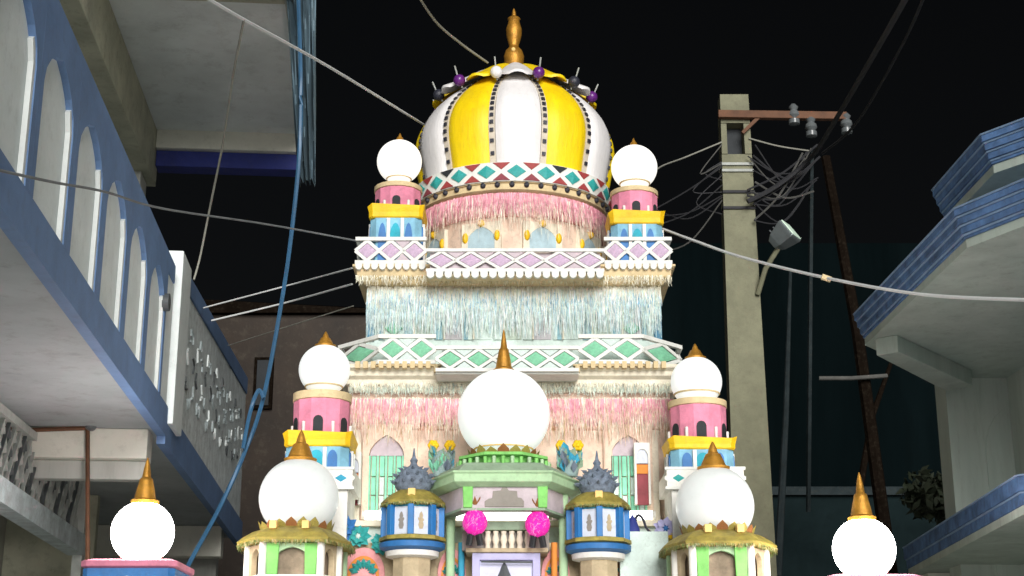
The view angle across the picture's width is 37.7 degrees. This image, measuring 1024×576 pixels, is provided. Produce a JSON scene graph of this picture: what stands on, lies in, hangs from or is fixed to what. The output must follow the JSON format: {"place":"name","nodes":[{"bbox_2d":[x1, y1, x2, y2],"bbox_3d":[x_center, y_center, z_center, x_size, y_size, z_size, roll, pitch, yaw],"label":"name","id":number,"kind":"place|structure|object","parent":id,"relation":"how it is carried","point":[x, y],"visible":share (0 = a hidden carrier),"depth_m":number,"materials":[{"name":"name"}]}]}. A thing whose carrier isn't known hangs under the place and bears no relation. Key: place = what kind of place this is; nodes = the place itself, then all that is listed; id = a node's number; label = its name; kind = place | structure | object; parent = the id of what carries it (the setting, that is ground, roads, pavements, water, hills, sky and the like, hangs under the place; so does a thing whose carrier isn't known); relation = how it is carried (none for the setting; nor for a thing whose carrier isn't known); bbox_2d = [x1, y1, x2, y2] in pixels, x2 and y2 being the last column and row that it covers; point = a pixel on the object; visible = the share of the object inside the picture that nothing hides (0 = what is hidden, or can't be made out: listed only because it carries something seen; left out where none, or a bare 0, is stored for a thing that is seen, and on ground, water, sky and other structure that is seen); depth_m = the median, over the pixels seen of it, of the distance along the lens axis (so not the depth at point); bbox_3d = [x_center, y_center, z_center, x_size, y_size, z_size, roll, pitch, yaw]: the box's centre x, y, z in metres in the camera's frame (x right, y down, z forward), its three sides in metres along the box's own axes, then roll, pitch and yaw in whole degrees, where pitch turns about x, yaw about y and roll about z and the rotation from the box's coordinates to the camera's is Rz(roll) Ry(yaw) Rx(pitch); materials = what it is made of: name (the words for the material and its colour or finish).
{"place":"outdoors","nodes":[
{"label":"outdoors","id":0,"kind":"place"},
{"bbox_2d":[81,559,193,575],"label":"gate pillar","id":1,"kind":"structure","parent":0,"point":[131,567],"depth_m":7.67,"materials":[{"name":"blue paint"}]},
{"bbox_2d":[111,458,173,558],"bbox_3d":[-1.963,1.186,7.994,0.330,0.567,0.330,0,-17,0],"label":"globe lamp","id":2,"kind":"object","parent":1,"relation":"on","point":[142,527],"visible":0.9,"depth_m":7.86,"materials":[{"name":"white glass"}]},
{"bbox_2d":[204,299,365,575],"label":"house","id":3,"kind":"structure","parent":0,"point":[265,454],"depth_m":18.51,"materials":[{"name":"brown paint"}]},
{"bbox_2d":[253,357,274,409],"bbox_3d":[-3.055,1.168,18.392,0.235,0.645,0.079,0,-17,0],"label":"window","id":4,"kind":"structure","parent":3,"relation":"in","point":[261,363],"depth_m":18.37,"materials":[{"name":"grey glass"}]},
{"bbox_2d":[236,516,355,575],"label":"corner pavilion","id":5,"kind":"structure","parent":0,"point":[302,546],"depth_m":8.29,"materials":[{"name":"green paint"}]},
{"bbox_2d":[259,430,338,523],"bbox_3d":[-1.229,1.130,8.658,0.458,0.626,0.458,0,-17,0],"label":"globe lamp","id":6,"kind":"object","parent":5,"relation":"on","point":[298,483],"visible":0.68,"depth_m":8.48,"materials":[{"name":"white glass"}]},
{"bbox_2d":[145,0,1023,307],"label":"sky","id":7,"kind":"structure","parent":0,"point":[661,69],"materials":[{"name":"black"}]},
{"bbox_2d":[658,520,777,575],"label":"corner pavilion","id":8,"kind":"structure","parent":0,"point":[722,548],"depth_m":8.29,"materials":[{"name":"green paint"}]},
{"bbox_2d":[676,442,753,528],"bbox_3d":[1.168,1.182,8.643,0.450,0.598,0.449,0,-17,0],"label":"globe lamp","id":9,"kind":"object","parent":8,"relation":"on","point":[714,489],"visible":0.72,"depth_m":8.47,"materials":[{"name":"white glass"}]},
{"bbox_2d":[775,271,791,575],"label":"bare trunk","id":10,"kind":"object","parent":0,"point":[779,539],"visible":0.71,"depth_m":17.16,"materials":[{"name":"wood"}]},
{"bbox_2d":[661,243,941,486],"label":"house","id":11,"kind":"structure","parent":0,"point":[692,308],"depth_m":26.75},
{"bbox_2d":[772,487,935,575],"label":"house","id":12,"kind":"structure","parent":0,"point":[808,542],"depth_m":20.92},
{"bbox_2d":[821,155,897,573],"bbox_3d":[3.568,0.719,15.438,0.504,4.450,0.150,0,-17,0],"label":"leaning pole","id":13,"kind":"object","parent":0,"point":[881,506],"visible":0.79,"depth_m":15.36,"materials":[{"name":"brown wood"}]},
{"bbox_2d":[819,374,887,379],"bbox_3d":[3.480,0.906,15.252,0.701,0.082,0.094,0,-17,0],"label":"crossbar","id":14,"kind":"object","parent":13,"relation":"attached to","point":[874,376],"visible":1,"depth_m":15.23,"materials":[{"name":"metal"}]},
{"bbox_2d":[841,362,892,573],"bbox_3d":[4.096,1.971,17.152,0.833,2.644,0.100,0,-17,0],"label":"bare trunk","id":15,"kind":"object","parent":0,"point":[863,465],"visible":0.21,"depth_m":17.29,"materials":[{"name":"brown wood"}]},
{"bbox_2d":[830,574,919,575],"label":"gate pillar","id":16,"kind":"structure","parent":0,"point":[874,575],"depth_m":7.67,"materials":[{"name":"paint"}]},
{"bbox_2d":[832,472,895,573],"bbox_3d":[1.865,1.266,7.971,0.329,0.574,0.329,0,-17,0],"label":"globe lamp","id":17,"kind":"object","parent":16,"relation":"on","point":[863,542],"visible":0.98,"depth_m":7.83,"materials":[{"name":"white glass"}]},
{"bbox_2d":[853,117,1023,575],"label":"house","id":18,"kind":"structure","parent":0,"point":[965,357],"depth_m":9.81,"materials":[{"name":"paint"}]},
{"label":"ground","id":19,"kind":"structure","parent":0,"visible":0},
{"bbox_2d":[0,0,296,575],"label":"house","id":20,"kind":"structure","parent":19,"relation":"on","point":[110,330],"depth_m":9.38,"materials":[{"name":"grey paint"}]},
{"bbox_2d":[0,402,90,575],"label":"stair railing","id":21,"kind":"object","parent":20,"relation":"attached to","point":[61,527],"visible":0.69,"depth_m":9.30,"materials":[{"name":"concrete"}]},
{"bbox_2d":[5,425,96,559],"bbox_3d":[-2.856,1.268,9.171,0.600,0.971,0.078,4,-17,-12],"label":"drain pipe","id":22,"kind":"object","parent":20,"relation":"attached to","point":[88,429],"visible":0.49,"depth_m":9.26,"materials":[{"name":"metal"}]},
{"bbox_2d":[0,169,355,240],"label":"cable","id":23,"kind":"object","parent":20,"relation":"attached to","point":[70,185],"visible":1,"depth_m":7.40,"materials":[{"name":"metal"}]},
{"bbox_2d":[193,20,244,279],"bbox_3d":[-1.723,-0.759,8.903,0.087,0.717,2.717,5,-17,-15],"label":"cable","id":24,"kind":"object","parent":20,"relation":"hanging from","point":[227,113],"visible":1,"depth_m":9.41,"materials":[{"name":"grey metal"}]},
{"bbox_2d":[203,267,352,308],"bbox_3d":[-1.519,-0.015,11.115,1.335,0.350,0.753,-9,-19,28],"label":"cable","id":25,"kind":"object","parent":20,"relation":"attached to","point":[280,287],"visible":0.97,"depth_m":11.35,"materials":[{"name":"white metal"}]},
{"bbox_2d":[211,283,352,320],"bbox_3d":[-1.568,0.079,11.175,1.670,0.228,0.449,-15,-22,41],"label":"cable","id":26,"kind":"object","parent":20,"relation":"attached to","point":[284,302],"visible":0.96,"depth_m":11.57,"materials":[{"name":"white metal"}]},
{"bbox_2d":[227,305,353,345],"bbox_3d":[-1.751,0.310,11.596,0.036,0.336,2.732,9,-19,-28],"label":"cable","id":27,"kind":"object","parent":20,"relation":"attached to","point":[292,324],"visible":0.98,"depth_m":11.46,"materials":[{"name":"grey metal"}]},
{"bbox_2d":[286,0,315,186],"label":"tarpaulin","id":28,"kind":"object","parent":20,"relation":"hanging from","point":[308,156],"visible":0.79,"depth_m":10.34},
{"bbox_2d":[186,0,302,566],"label":"hose","id":29,"kind":"object","parent":28,"relation":"hanging from","point":[267,379],"visible":0.95,"depth_m":9.90,"materials":[{"name":"blue plastic"}]},
{"bbox_2d":[241,388,264,448],"bbox_3d":[-1.716,0.854,9.847,0.194,0.384,0.074,-12,-20,35],"label":"hose","id":30,"kind":"object","parent":29,"relation":"attached to","point":[251,407],"visible":1,"depth_m":9.84,"materials":[{"name":"blue rubber"}]},
{"bbox_2d":[207,0,424,125],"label":"cable","id":31,"kind":"object","parent":20,"relation":"attached to","point":[224,8],"visible":0.98,"depth_m":8.81,"materials":[{"name":"white metal"}]},
{"bbox_2d":[283,9,745,575],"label":"temple","id":32,"kind":"structure","parent":19,"relation":"on","point":[529,233],"depth_m":9.90,"materials":[{"name":"white paint"}]},
{"bbox_2d":[299,332,349,390],"bbox_3d":[-1.185,0.475,9.479,0.324,0.413,0.324,0,-17,0],"label":"globe lamp","id":33,"kind":"object","parent":32,"relation":"on","point":[324,363],"visible":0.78,"depth_m":9.35,"materials":[{"name":"white glass"}]},
{"bbox_2d":[362,510,380,519],"bbox_3d":[-0.667,1.418,9.345,0.535,0.059,0.059,0,-17,0],"label":"tube light","id":34,"kind":"object","parent":32,"relation":"on","point":[371,515],"visible":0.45,"depth_m":9.32,"materials":[{"name":"white paint"}]},
{"bbox_2d":[361,424,410,519],"bbox_3d":[-0.810,1.189,9.663,0.306,0.619,0.050,0,-17,0],"label":"window","id":35,"kind":"structure","parent":32,"relation":"in","point":[383,450],"depth_m":9.67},
{"bbox_2d":[377,134,421,181],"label":"globe lamp","id":36,"kind":"object","parent":32,"relation":"on","point":[399,158],"visible":0.88,"depth_m":10.36,"materials":[{"name":"white glass"}]},
{"bbox_2d":[379,448,445,575],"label":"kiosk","id":37,"kind":"object","parent":32,"relation":"on","point":[412,539],"visible":1,"depth_m":8.74,"materials":[{"name":"blue paint"}]},
{"bbox_2d":[427,239,439,263],"bbox_3d":[-0.538,-0.266,10.754,0.050,0.185,0.200,11,-20,-33],"label":"window pane","id":38,"kind":"structure","parent":32,"relation":"in","point":[436,243],"depth_m":10.75,"materials":[{"name":"glass"}]},
{"bbox_2d":[425,229,447,263],"bbox_3d":[-0.542,-0.280,10.756,0.050,0.212,0.290,11,-20,-33],"label":"window frame","id":39,"kind":"structure","parent":32,"relation":"in","point":[444,236],"depth_m":10.68,"materials":[{"name":"beige paint"}]},
{"bbox_2d":[420,0,488,63],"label":"cable","id":40,"kind":"object","parent":32,"relation":"attached to","point":[452,36],"visible":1,"depth_m":10.83,"materials":[{"name":"grey metal"}]},
{"bbox_2d":[461,495,488,545],"bbox_3d":[-0.217,1.350,8.693,0.183,0.292,0.176,0,-17,0],"label":"paper lantern","id":41,"kind":"object","parent":32,"relation":"hanging from","point":[474,522],"visible":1,"depth_m":8.65,"materials":[{"name":"pink paper"}]},
{"bbox_2d":[468,227,494,247],"bbox_3d":[-0.207,-0.337,10.515,0.200,0.185,0.050,-5,-17,18],"label":"window pane","id":42,"kind":"structure","parent":32,"relation":"in","point":[485,239],"depth_m":10.49,"materials":[{"name":"glass"}]},
{"bbox_2d":[462,221,501,247],"bbox_3d":[-0.209,-0.352,10.515,0.290,0.212,0.050,-5,-17,18],"label":"window frame","id":43,"kind":"structure","parent":32,"relation":"in","point":[490,226],"depth_m":10.50,"materials":[{"name":"beige paint"}]},
{"bbox_2d":[455,512,551,519],"bbox_3d":[-0.060,1.415,9.325,0.614,0.058,0.059,0,-17,0],"label":"tube light","id":44,"kind":"object","parent":32,"relation":"on","point":[505,515],"visible":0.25,"depth_m":9.30,"materials":[{"name":"white glass"}]},
{"bbox_2d":[458,330,549,454],"bbox_3d":[-0.051,0.653,9.217,0.565,0.822,0.565,0,-17,0],"label":"globe lamp","id":45,"kind":"object","parent":32,"relation":"on","point":[503,405],"visible":0.82,"depth_m":8.97,"materials":[{"name":"glowing white glass"},{"name":"brass"},{"name":"light gold"}]},
{"bbox_2d":[523,498,549,547],"bbox_3d":[0.150,1.362,8.693,0.177,0.292,0.179,0,-17,0],"label":"paper lantern","id":46,"kind":"object","parent":32,"relation":"hanging from","point":[537,523],"visible":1,"depth_m":8.64,"materials":[{"name":"pink paper"}]},
{"bbox_2d":[522,221,561,247],"bbox_3d":[0.209,-0.352,10.515,0.290,0.212,0.050,5,-17,-18],"label":"window frame","id":47,"kind":"structure","parent":32,"relation":"in","point":[525,243],"depth_m":10.50,"materials":[{"name":"beige paint"}]},
{"bbox_2d":[529,227,555,247],"bbox_3d":[0.207,-0.337,10.515,0.200,0.185,0.050,5,-17,-18],"label":"window pane","id":48,"kind":"structure","parent":32,"relation":"in","point":[538,240],"depth_m":10.49,"materials":[{"name":"glass"}]},
{"bbox_2d":[576,229,600,260],"bbox_3d":[0.542,-0.280,10.756,0.050,0.212,0.290,-11,-20,33],"label":"window frame","id":49,"kind":"structure","parent":32,"relation":"in","point":[580,236],"depth_m":10.68,"materials":[{"name":"beige paint"}]},
{"bbox_2d":[584,239,593,247],"bbox_3d":[0.538,-0.266,10.754,0.050,0.185,0.200,-11,-20,33],"label":"window pane","id":50,"kind":"structure","parent":32,"relation":"in","point":[587,245],"depth_m":10.75,"materials":[{"name":"blue glass"}]},
{"bbox_2d":[564,451,631,575],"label":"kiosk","id":51,"kind":"object","parent":32,"relation":"on","point":[598,542],"visible":1,"depth_m":8.74,"materials":[{"name":"blue paint"}]},
{"bbox_2d":[604,424,653,510],"bbox_3d":[0.753,1.189,9.663,0.306,0.619,0.050,0,-17,0],"label":"window","id":52,"kind":"structure","parent":32,"relation":"in","point":[620,449],"depth_m":9.67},
{"bbox_2d":[611,138,656,186],"bbox_3d":[0.853,-0.869,10.464,0.322,0.382,0.322,0,-17,0],"label":"globe lamp","id":53,"kind":"object","parent":32,"relation":"on","point":[633,163],"visible":0.88,"depth_m":10.34,"materials":[{"name":"white glass"}]},
{"bbox_2d":[630,510,655,519],"bbox_3d":[0.623,1.418,9.345,0.543,0.059,0.059,0,-17,0],"label":"tube light","id":54,"kind":"object","parent":32,"relation":"on","point":[648,515],"visible":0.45,"depth_m":9.32,"materials":[{"name":"white paint"}]},
{"bbox_2d":[619,514,667,575],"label":"shopping bag","id":55,"kind":"object","parent":32,"relation":"on","point":[642,558],"visible":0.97,"depth_m":8.86,"materials":[{"name":"white plastic"}]},
{"bbox_2d":[671,344,721,398],"bbox_3d":[1.162,0.551,9.457,0.323,0.411,0.323,0,-17,0],"label":"globe lamp","id":56,"kind":"object","parent":32,"relation":"on","point":[695,372],"visible":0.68,"depth_m":9.33,"materials":[{"name":"white glass"}]},
{"bbox_2d":[662,228,1023,301],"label":"cable","id":57,"kind":"object","parent":32,"relation":"attached to","point":[865,285],"visible":1,"depth_m":8.24,"materials":[{"name":"white metal"}]},
{"bbox_2d":[821,274,830,281],"bbox_3d":[1.797,-0.057,8.563,0.063,0.053,0.036,0,-17,0],"label":"cable joint","id":58,"kind":"object","parent":57,"relation":"attached to","point":[824,277],"visible":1,"depth_m":8.55,"materials":[{"name":"beige plastic"}]},
{"bbox_2d":[657,94,851,575],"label":"electric pole","id":59,"kind":"object","parent":19,"relation":"on","point":[747,416],"visible":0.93,"depth_m":13.00,"materials":[{"name":"concrete"}]},
{"bbox_2d":[657,141,721,169],"bbox_3d":[1.311,-1.024,12.477,0.275,1.022,1.838,-9,-19,28],"label":"cable","id":60,"kind":"object","parent":59,"relation":"attached to","point":[689,155],"visible":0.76,"depth_m":13.21,"materials":[{"name":"grey metal"}]},
{"bbox_2d":[755,220,800,294],"bbox_3d":[2.245,-0.264,12.825,0.455,0.578,0.196,-12,-20,34],"label":"floodlight","id":61,"kind":"object","parent":59,"relation":"attached to","point":[784,235],"visible":1,"depth_m":12.78,"materials":[{"name":"metal"}]},
{"bbox_2d":[749,138,808,150],"bbox_3d":[2.374,-1.277,13.291,0.538,0.146,0.040,-1,-17,3],"label":"cable","id":62,"kind":"object","parent":59,"relation":"attached to","point":[778,145],"visible":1,"depth_m":13.27,"materials":[{"name":"grey metal"}]},
{"bbox_2d":[746,0,907,203],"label":"cable","id":63,"kind":"object","parent":59,"relation":"attached to","point":[870,60],"visible":1,"depth_m":11.58,"materials":[{"name":"rubber"}]},
{"bbox_2d":[821,0,923,154],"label":"cable","id":64,"kind":"object","parent":59,"relation":"attached to","point":[881,82],"visible":1,"depth_m":11.53,"materials":[{"name":"metal"}]},
{"bbox_2d":[895,465,945,524],"bbox_3d":[3.884,3.483,13.056,0.824,3.961,0.696,0,-17,0],"label":"bush","id":65,"kind":"object","parent":19,"relation":"on","point":[925,498],"visible":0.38,"depth_m":13.44,"materials":[{"name":"green plant"}]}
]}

